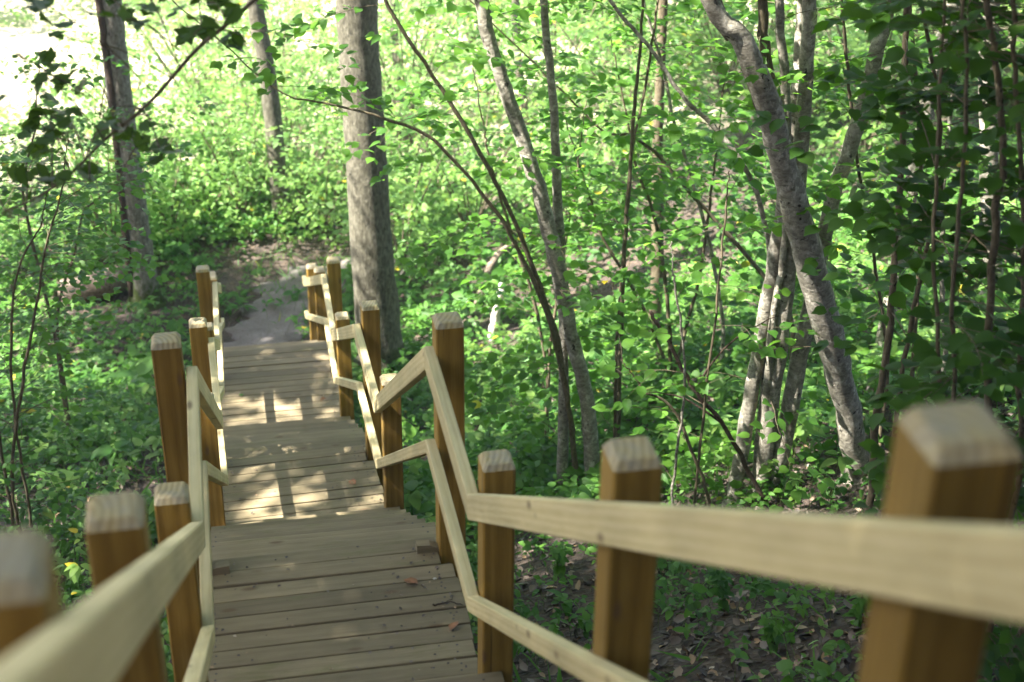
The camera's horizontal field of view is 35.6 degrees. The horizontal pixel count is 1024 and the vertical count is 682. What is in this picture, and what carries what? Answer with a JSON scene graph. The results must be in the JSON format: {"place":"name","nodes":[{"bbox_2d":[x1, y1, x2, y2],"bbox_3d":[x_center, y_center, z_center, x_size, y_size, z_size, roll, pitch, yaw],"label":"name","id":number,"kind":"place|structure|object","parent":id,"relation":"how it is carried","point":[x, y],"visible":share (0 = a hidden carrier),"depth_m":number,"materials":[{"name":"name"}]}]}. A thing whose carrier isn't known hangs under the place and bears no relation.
{"place":"outdoors","nodes":[
{"label":"outdoors","id":0,"kind":"place"},
{"bbox_2d":[0,0,256,215],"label":"overhanging branch","id":1,"kind":"object","parent":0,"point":[205,31],"visible":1,"depth_m":5.15,"materials":[{"name":"green plant"}]},
{"bbox_2d":[223,250,410,346],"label":"path","id":2,"kind":"structure","parent":0,"point":[259,327],"depth_m":20.48,"materials":[{"name":"grey gravel"}]},
{"bbox_2d":[0,0,1023,681],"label":"ground","id":3,"kind":"structure","parent":0,"point":[30,38],"depth_m":20.75,"materials":[{"name":"green plant"}]},
{"bbox_2d":[0,0,28,26],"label":"shrub","id":4,"kind":"object","parent":3,"relation":"on","point":[17,14],"visible":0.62,"depth_m":31.30,"materials":[{"name":"green plant"}]},
{"bbox_2d":[0,143,48,291],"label":"shrub","id":5,"kind":"object","parent":3,"relation":"on","point":[7,244],"visible":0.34,"depth_m":21.24,"materials":[{"name":"green plant"}]},
{"bbox_2d":[0,107,66,208],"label":"shrub","id":6,"kind":"object","parent":3,"relation":"on","point":[15,135],"visible":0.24,"depth_m":23.19,"materials":[{"name":"green plant"}]},
{"bbox_2d":[48,522,77,568],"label":"woodland plant","id":7,"kind":"object","parent":3,"relation":"on","point":[65,545],"visible":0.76,"depth_m":11.43,"materials":[{"name":"green plant"}]},
{"bbox_2d":[60,574,85,599],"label":"woodland plant","id":8,"kind":"object","parent":3,"relation":"on","point":[68,585],"visible":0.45,"depth_m":10.78,"materials":[{"name":"green plant"}]},
{"bbox_2d":[0,112,176,528],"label":"hazel bush","id":9,"kind":"object","parent":3,"relation":"on","point":[59,347],"visible":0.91,"depth_m":11.17,"materials":[{"name":"green plant"}]},
{"bbox_2d":[0,0,179,222],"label":"shrub","id":10,"kind":"object","parent":3,"relation":"on","point":[90,114],"visible":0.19,"depth_m":22.61,"materials":[{"name":"green plant"}]},
{"bbox_2d":[58,265,127,306],"bbox_3d":[-5.343,-0.725,20.920,1.240,0.511,0.511,-13,32,-22],"label":"fallen log","id":11,"kind":"object","parent":3,"relation":"on","point":[107,288],"visible":0.27,"depth_m":20.66,"materials":[{"name":"wood"}]},
{"bbox_2d":[16,150,171,263],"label":"shrub","id":12,"kind":"object","parent":3,"relation":"on","point":[43,241],"visible":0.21,"depth_m":22.06,"materials":[{"name":"green plant"}]},
{"bbox_2d":[56,0,139,20],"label":"shrub","id":13,"kind":"object","parent":3,"relation":"on","point":[81,13],"visible":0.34,"depth_m":31.77,"materials":[{"name":"green plant"}]},
{"bbox_2d":[0,61,209,279],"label":"shrub","id":14,"kind":"object","parent":3,"relation":"on","point":[16,127],"visible":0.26,"depth_m":21.15,"materials":[{"name":"green plant"}]},
{"bbox_2d":[34,0,197,152],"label":"shrub","id":15,"kind":"object","parent":3,"relation":"on","point":[71,61],"visible":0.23,"depth_m":25.03,"materials":[{"name":"green plant"}]},
{"bbox_2d":[0,52,245,446],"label":"hazel bush","id":16,"kind":"object","parent":3,"relation":"on","point":[34,262],"visible":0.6,"depth_m":15.10,"materials":[{"name":"green plant"}]},
{"bbox_2d":[95,0,166,310],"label":"broadleaf tree","id":17,"kind":"object","parent":3,"relation":"on","point":[112,31],"visible":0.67,"depth_m":19.55,"materials":[{"name":"grey plant"}]},
{"bbox_2d":[31,99,245,229],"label":"shrub","id":18,"kind":"object","parent":3,"relation":"on","point":[186,176],"visible":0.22,"depth_m":22.73,"materials":[{"name":"green plant"}]},
{"bbox_2d":[65,120,252,260],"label":"shrub","id":19,"kind":"object","parent":3,"relation":"on","point":[154,223],"visible":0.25,"depth_m":22.07,"materials":[{"name":"green plant"}]},
{"bbox_2d":[123,0,194,26],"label":"shrub","id":20,"kind":"object","parent":3,"relation":"on","point":[139,15],"visible":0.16,"depth_m":30.66,"materials":[{"name":"green plant"}]},
{"bbox_2d":[109,137,267,247],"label":"shrub","id":21,"kind":"object","parent":3,"relation":"on","point":[182,213],"visible":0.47,"depth_m":22.39,"materials":[{"name":"green plant"}]},
{"bbox_2d":[139,6,250,113],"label":"shrub","id":22,"kind":"object","parent":3,"relation":"on","point":[189,81],"visible":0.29,"depth_m":26.54,"materials":[{"name":"green plant"}]},
{"bbox_2d":[101,62,292,221],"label":"shrub","id":23,"kind":"object","parent":3,"relation":"on","point":[188,131],"visible":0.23,"depth_m":22.93,"materials":[{"name":"green plant"}]},
{"bbox_2d":[79,1,316,196],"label":"shrub","id":24,"kind":"object","parent":3,"relation":"on","point":[222,59],"visible":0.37,"depth_m":23.42,"materials":[{"name":"green plant"}]},
{"bbox_2d":[125,0,272,93],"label":"shrub","id":25,"kind":"object","parent":3,"relation":"on","point":[184,24],"visible":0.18,"depth_m":27.45,"materials":[{"name":"green plant"}]},
{"bbox_2d":[152,0,329,113],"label":"shrub","id":26,"kind":"object","parent":3,"relation":"on","point":[271,21],"visible":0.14,"depth_m":26.89,"materials":[{"name":"green plant"}]},
{"bbox_2d":[151,17,337,207],"bbox_3d":[-3.788,-3.099,23.341,2.726,2.731,2.566,5,30,7],"label":"shrub","id":27,"kind":"object","parent":3,"relation":"on","point":[298,88],"visible":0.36,"depth_m":22.95,"materials":[{"name":"green plant"}]},
{"bbox_2d":[147,83,342,238],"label":"shrub","id":28,"kind":"object","parent":3,"relation":"on","point":[220,119],"visible":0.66,"depth_m":22.32,"materials":[{"name":"green plant"}]},
{"bbox_2d":[175,0,342,169],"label":"shrub","id":29,"kind":"object","parent":3,"relation":"on","point":[289,41],"visible":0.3,"depth_m":24.01,"materials":[{"name":"green plant"}]},
{"bbox_2d":[246,0,296,237],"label":"broadleaf tree","id":30,"kind":"object","parent":3,"relation":"on","point":[271,108],"visible":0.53,"depth_m":21.81,"materials":[{"name":"grey plant"}]},
{"bbox_2d":[204,0,338,135],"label":"shrub","id":31,"kind":"object","parent":3,"relation":"on","point":[295,79],"visible":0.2,"depth_m":25.49,"materials":[{"name":"green plant"}]},
{"bbox_2d":[219,83,345,241],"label":"shrub","id":32,"kind":"object","parent":3,"relation":"on","point":[291,185],"visible":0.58,"depth_m":22.39,"materials":[{"name":"green plant"}]},
{"bbox_2d":[234,0,334,70],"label":"shrub","id":33,"kind":"object","parent":3,"relation":"on","point":[286,3],"visible":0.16,"depth_m":28.64,"materials":[{"name":"green plant"}]},
{"bbox_2d":[218,43,397,211],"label":"shrub","id":34,"kind":"object","parent":3,"relation":"on","point":[306,67],"visible":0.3,"depth_m":22.89,"materials":[{"name":"green plant"}]},
{"bbox_2d":[230,120,392,258],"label":"shrub","id":35,"kind":"object","parent":3,"relation":"on","point":[312,206],"visible":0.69,"depth_m":22.02,"materials":[{"name":"green plant"}]},
{"bbox_2d":[247,1,459,159],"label":"shrub","id":36,"kind":"object","parent":3,"relation":"on","point":[381,41],"visible":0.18,"depth_m":24.55,"materials":[{"name":"green plant"}]},
{"bbox_2d":[321,0,407,33],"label":"shrub","id":37,"kind":"object","parent":3,"relation":"on","point":[383,11],"visible":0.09,"depth_m":29.79,"materials":[{"name":"green plant"}]},
{"bbox_2d":[277,0,460,104],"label":"shrub","id":38,"kind":"object","parent":3,"relation":"on","point":[405,59],"visible":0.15,"depth_m":25.97,"materials":[{"name":"green plant"}]},
{"bbox_2d":[335,0,410,377],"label":"broadleaf tree","id":39,"kind":"object","parent":3,"relation":"on","point":[372,254],"visible":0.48,"depth_m":17.51,"materials":[{"name":"grey plant"}]},
{"bbox_2d":[268,94,511,288],"bbox_3d":[-1.559,-1.759,20.723,2.478,2.550,2.828,-12,32,-22],"label":"shrub","id":40,"kind":"object","parent":3,"relation":"on","point":[413,210],"visible":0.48,"depth_m":20.57,"materials":[{"name":"green plant"}]},
{"bbox_2d":[389,0,401,114],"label":"broadleaf tree","id":41,"kind":"object","parent":3,"relation":"on","point":[394,57],"visible":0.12,"depth_m":24.90,"materials":[{"name":"grey plant"}]},
{"bbox_2d":[293,0,510,155],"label":"shrub","id":42,"kind":"object","parent":3,"relation":"on","point":[389,43],"visible":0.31,"depth_m":24.24,"materials":[{"name":"green plant"}]},
{"bbox_2d":[304,49,503,209],"bbox_3d":[-1.458,-2.809,22.886,2.873,2.276,2.517,-1,29,-3],"label":"shrub","id":43,"kind":"object","parent":3,"relation":"on","point":[394,151],"visible":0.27,"depth_m":22.84,"materials":[{"name":"green plant"}]},
{"bbox_2d":[384,0,447,29],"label":"shrub","id":44,"kind":"object","parent":3,"relation":"on","point":[439,11],"visible":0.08,"depth_m":30.16,"materials":[{"name":"green plant"}]},
{"bbox_2d":[335,0,497,85],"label":"shrub","id":45,"kind":"object","parent":3,"relation":"on","point":[445,23],"visible":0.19,"depth_m":27.09,"materials":[{"name":"green plant"}]},
{"bbox_2d":[344,130,503,243],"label":"shrub","id":46,"kind":"object","parent":3,"relation":"on","point":[391,187],"visible":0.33,"depth_m":21.87,"materials":[{"name":"green plant"}]},
{"bbox_2d":[172,0,686,492],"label":"hazel bush","id":47,"kind":"object","parent":3,"relation":"on","point":[552,230],"visible":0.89,"depth_m":11.60,"materials":[{"name":"green plant"}]},
{"bbox_2d":[386,127,520,234],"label":"shrub","id":48,"kind":"object","parent":3,"relation":"on","point":[438,200],"visible":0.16,"depth_m":22.43,"materials":[{"name":"green plant"}]},
{"bbox_2d":[423,0,510,53],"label":"shrub","id":49,"kind":"object","parent":3,"relation":"on","point":[471,37],"visible":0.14,"depth_m":28.18,"materials":[{"name":"green plant"}]},
{"bbox_2d":[385,0,585,129],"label":"shrub","id":50,"kind":"object","parent":3,"relation":"on","point":[465,65],"visible":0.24,"depth_m":24.94,"materials":[{"name":"green plant"}]},
{"bbox_2d":[382,14,596,250],"bbox_3d":[-0.570,-2.496,21.044,3.016,3.175,2.839,-13,32,-23],"label":"shrub","id":51,"kind":"object","parent":3,"relation":"on","point":[453,195],"visible":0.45,"depth_m":20.93,"materials":[{"name":"green plant"}]},
{"bbox_2d":[474,243,514,307],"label":"fallen branch","id":52,"kind":"object","parent":3,"relation":"on","point":[492,262],"visible":0.59,"depth_m":20.30,"materials":[{"name":"beige wood"}]},
{"bbox_2d":[487,282,504,340],"bbox_3d":[-0.182,-0.282,18.645,0.211,0.887,0.131,1,29,0],"label":"broken stump","id":53,"kind":"object","parent":3,"relation":"on","point":[495,316],"visible":0.45,"depth_m":18.61,"materials":[{"name":"white wood"}]},
{"bbox_2d":[340,28,658,440],"bbox_3d":[-0.054,-0.627,13.577,2.596,3.965,1.964,1,29,0],"label":"hazel bush","id":54,"kind":"object","parent":3,"relation":"on","point":[491,285],"visible":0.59,"depth_m":13.36,"materials":[{"name":"green plant"}]},
{"bbox_2d":[0,256,1023,681],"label":"wooden stairway","id":55,"kind":"object","parent":3,"relation":"on","point":[930,562],"visible":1,"depth_m":5.78,"materials":[{"name":"brown wood"}]},
{"bbox_2d":[210,350,466,679],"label":"leaf crumbs","id":56,"kind":"object","parent":55,"relation":"on","point":[397,577],"visible":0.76,"depth_m":6.96,"materials":[{"name":"brown plant"}]},
{"bbox_2d":[404,577,417,583],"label":"dead leaf","id":57,"kind":"object","parent":55,"relation":"on","point":[410,580],"visible":1,"depth_m":7.06,"materials":[{"name":"brown plant"}]},
{"bbox_2d":[432,595,462,605],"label":"twig","id":58,"kind":"object","parent":55,"relation":"on","point":[447,601],"visible":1,"depth_m":6.92,"materials":[{"name":"brown wood"}]},
{"bbox_2d":[448,621,457,629],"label":"dead leaf","id":59,"kind":"object","parent":55,"relation":"on","point":[452,625],"visible":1,"depth_m":6.79,"materials":[{"name":"brown plant"}]},
{"bbox_2d":[0,41,1023,680],"bbox_3d":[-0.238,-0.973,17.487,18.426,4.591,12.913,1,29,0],"label":"ground cover","id":60,"kind":"object","parent":3,"relation":"on","point":[534,471],"visible":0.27,"depth_m":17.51,"materials":[{"name":"green plant"}]},
{"bbox_2d":[0,0,1023,244],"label":"ground cover","id":61,"kind":"object","parent":3,"relation":"on","point":[316,224],"visible":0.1,"depth_m":24.53,"materials":[{"name":"green plant"}]},
{"bbox_2d":[0,402,1023,681],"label":"ground cover","id":62,"kind":"object","parent":3,"relation":"on","point":[756,586],"visible":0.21,"depth_m":9.56,"materials":[{"name":"green plant"}]},
{"bbox_2d":[0,275,1023,681],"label":"fallen leaves","id":63,"kind":"object","parent":3,"relation":"on","point":[690,643],"depth_m":8.93,"materials":[{"name":"brown plant"}]},
{"bbox_2d":[511,0,537,126],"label":"broadleaf tree","id":64,"kind":"object","parent":3,"relation":"on","point":[517,2],"visible":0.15,"depth_m":23.93,"materials":[{"name":"grey plant"}]},
{"bbox_2d":[495,0,591,57],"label":"shrub","id":65,"kind":"object","parent":3,"relation":"on","point":[590,12],"visible":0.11,"depth_m":27.79,"materials":[{"name":"green plant"}]},
{"bbox_2d":[546,540,571,577],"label":"woodland plant","id":66,"kind":"object","parent":3,"relation":"on","point":[559,567],"visible":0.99,"depth_m":10.70,"materials":[{"name":"green plant"}]},
{"bbox_2d":[433,29,697,262],"bbox_3d":[0.675,-2.337,20.576,2.592,2.973,2.959,-14,32,-24],"label":"shrub","id":67,"kind":"object","parent":3,"relation":"on","point":[606,154],"visible":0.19,"depth_m":20.52,"materials":[{"name":"green plant"}]},
{"bbox_2d":[471,0,667,119],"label":"shrub","id":68,"kind":"object","parent":3,"relation":"on","point":[557,52],"visible":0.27,"depth_m":24.53,"materials":[{"name":"green plant"}]},
{"bbox_2d":[529,113,619,187],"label":"shrub","id":69,"kind":"object","parent":3,"relation":"on","point":[586,153],"visible":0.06,"depth_m":22.04,"materials":[{"name":"green plant"}]},
{"bbox_2d":[577,619,593,638],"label":"woodland plant","id":70,"kind":"object","parent":3,"relation":"on","point":[585,634],"visible":0.51,"depth_m":9.47,"materials":[{"name":"green plant"}]},
{"bbox_2d":[552,0,673,87],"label":"shrub","id":71,"kind":"object","parent":3,"relation":"on","point":[602,44],"visible":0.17,"depth_m":25.61,"materials":[{"name":"green plant"}]},
{"bbox_2d":[550,0,682,55],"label":"shrub","id":72,"kind":"object","parent":3,"relation":"on","point":[582,44],"visible":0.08,"depth_m":26.59,"materials":[{"name":"green plant"}]},
{"bbox_2d":[515,0,719,157],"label":"shrub","id":73,"kind":"object","parent":3,"relation":"on","point":[622,128],"visible":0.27,"depth_m":22.27,"materials":[{"name":"green plant"}]},
{"bbox_2d":[481,0,765,462],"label":"hazel bush","id":74,"kind":"object","parent":3,"relation":"on","point":[614,392],"visible":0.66,"depth_m":12.28,"materials":[{"name":"green plant"}]},
{"bbox_2d":[557,0,723,110],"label":"shrub","id":75,"kind":"object","parent":3,"relation":"on","point":[621,21],"visible":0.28,"depth_m":24.32,"materials":[{"name":"green plant"}]},
{"bbox_2d":[480,34,830,399],"bbox_3d":[1.196,-0.971,13.805,2.938,3.627,1.857,1,29,0],"label":"hazel bush","id":76,"kind":"object","parent":3,"relation":"on","point":[655,206],"visible":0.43,"depth_m":13.71,"materials":[{"name":"green plant"}]},
{"bbox_2d":[648,0,667,331],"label":"broadleaf tree","id":77,"kind":"object","parent":3,"relation":"on","point":[657,273],"visible":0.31,"depth_m":15.41,"materials":[{"name":"brown plant"}]},
{"bbox_2d":[414,0,902,372],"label":"hazel bush","id":78,"kind":"object","parent":3,"relation":"on","point":[586,67],"visible":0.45,"depth_m":13.10,"materials":[{"name":"green plant"}]},
{"bbox_2d":[617,0,757,77],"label":"shrub","id":79,"kind":"object","parent":3,"relation":"on","point":[680,36],"visible":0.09,"depth_m":25.19,"materials":[{"name":"green plant"}]},
{"bbox_2d":[646,0,735,45],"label":"shrub","id":80,"kind":"object","parent":3,"relation":"on","point":[686,28],"visible":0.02,"depth_m":26.63,"materials":[{"name":"green plant"}]},
{"bbox_2d":[675,631,708,645],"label":"fallen branch","id":81,"kind":"object","parent":3,"relation":"on","point":[692,634],"visible":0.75,"depth_m":8.66,"materials":[{"name":"grey wood"}]},
{"bbox_2d":[591,154,819,506],"bbox_3d":[1.289,0.274,10.524,1.453,2.923,1.194,-13,32,-23],"label":"hazel bush","id":82,"kind":"object","parent":3,"relation":"on","point":[606,364],"visible":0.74,"depth_m":10.39,"materials":[{"name":"green plant"}]},
{"bbox_2d":[706,565,735,612],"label":"woodland plant","id":83,"kind":"object","parent":3,"relation":"on","point":[722,591],"visible":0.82,"depth_m":8.90,"materials":[{"name":"green plant"}]},
{"bbox_2d":[619,0,829,102],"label":"shrub","id":84,"kind":"object","parent":3,"relation":"on","point":[726,91],"visible":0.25,"depth_m":23.78,"materials":[{"name":"green plant"}]},
{"bbox_2d":[558,0,952,510],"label":"hazel bush","id":85,"kind":"object","parent":3,"relation":"on","point":[773,440],"visible":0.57,"depth_m":10.43,"materials":[{"name":"green plant"}]},
{"bbox_2d":[708,0,824,48],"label":"shrub","id":86,"kind":"object","parent":3,"relation":"on","point":[772,27],"visible":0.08,"depth_m":25.49,"materials":[{"name":"green plant"}]},
{"bbox_2d":[757,612,785,653],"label":"woodland plant","id":87,"kind":"object","parent":3,"relation":"on","point":[771,636],"visible":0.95,"depth_m":8.12,"materials":[{"name":"green plant"}]},
{"bbox_2d":[732,0,908,89],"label":"shrub","id":88,"kind":"object","parent":3,"relation":"on","point":[819,34],"visible":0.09,"depth_m":22.84,"materials":[{"name":"green plant"}]},
{"bbox_2d":[700,0,959,485],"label":"leaning tree","id":89,"kind":"object","parent":3,"relation":"on","point":[759,72],"visible":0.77,"depth_m":9.65,"materials":[{"name":"grey plant"}]},
{"bbox_2d":[768,1,914,142],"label":"shrub","id":90,"kind":"object","parent":3,"relation":"on","point":[816,106],"visible":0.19,"depth_m":21.58,"materials":[{"name":"green plant"}]},
{"bbox_2d":[664,0,1023,446],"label":"hazel bush","id":91,"kind":"object","parent":3,"relation":"on","point":[830,189],"visible":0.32,"depth_m":10.25,"materials":[{"name":"green plant"}]},
{"bbox_2d":[842,593,867,626],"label":"woodland plant","id":92,"kind":"object","parent":3,"relation":"on","point":[858,607],"visible":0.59,"depth_m":8.09,"materials":[{"name":"green plant"}]},
{"bbox_2d":[817,3,920,62],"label":"shrub","id":93,"kind":"object","parent":3,"relation":"on","point":[823,18],"visible":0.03,"depth_m":24.29,"materials":[{"name":"green plant"}]},
{"bbox_2d":[746,0,1023,597],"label":"hazel bush","id":94,"kind":"object","parent":3,"relation":"on","point":[832,219],"visible":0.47,"depth_m":7.01,"materials":[{"name":"green plant"}]},
{"bbox_2d":[768,0,1003,173],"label":"shrub","id":95,"kind":"object","parent":3,"relation":"on","point":[869,142],"visible":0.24,"depth_m":20.23,"materials":[{"name":"green plant"}]},
{"bbox_2d":[874,1,957,361],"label":"broadleaf tree","id":96,"kind":"object","parent":3,"relation":"on","point":[912,167],"visible":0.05,"depth_m":12.39,"materials":[{"name":"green plant"}]},
{"bbox_2d":[811,0,1023,681],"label":"hazel bush","id":97,"kind":"object","parent":3,"relation":"on","point":[963,359],"visible":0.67,"depth_m":6.07,"materials":[{"name":"green plant"}]},
{"bbox_2d":[834,0,1020,117],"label":"shrub","id":98,"kind":"object","parent":3,"relation":"on","point":[1002,71],"visible":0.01,"depth_m":20.83,"materials":[{"name":"green plant"}]},
{"bbox_2d":[892,4,1006,93],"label":"shrub","id":99,"kind":"object","parent":3,"relation":"on","point":[935,34],"visible":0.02,"depth_m":22.13,"materials":[{"name":"green plant"}]},
{"bbox_2d":[978,1,1003,306],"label":"broadleaf tree","id":100,"kind":"object","parent":3,"relation":"on","point":[982,127],"visible":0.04,"depth_m":13.39,"materials":[{"name":"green plant"}]},
{"bbox_2d":[993,622,1016,634],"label":"woodland plant","id":101,"kind":"object","parent":3,"relation":"on","point":[996,630],"visible":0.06,"depth_m":7.50,"materials":[{"name":"green plant"}]},
{"bbox_2d":[1007,3,1023,79],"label":"shrub","id":102,"kind":"object","parent":3,"relation":"on","point":[1022,46],"visible":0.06,"depth_m":20.58,"materials":[{"name":"green plant"}]}
]}

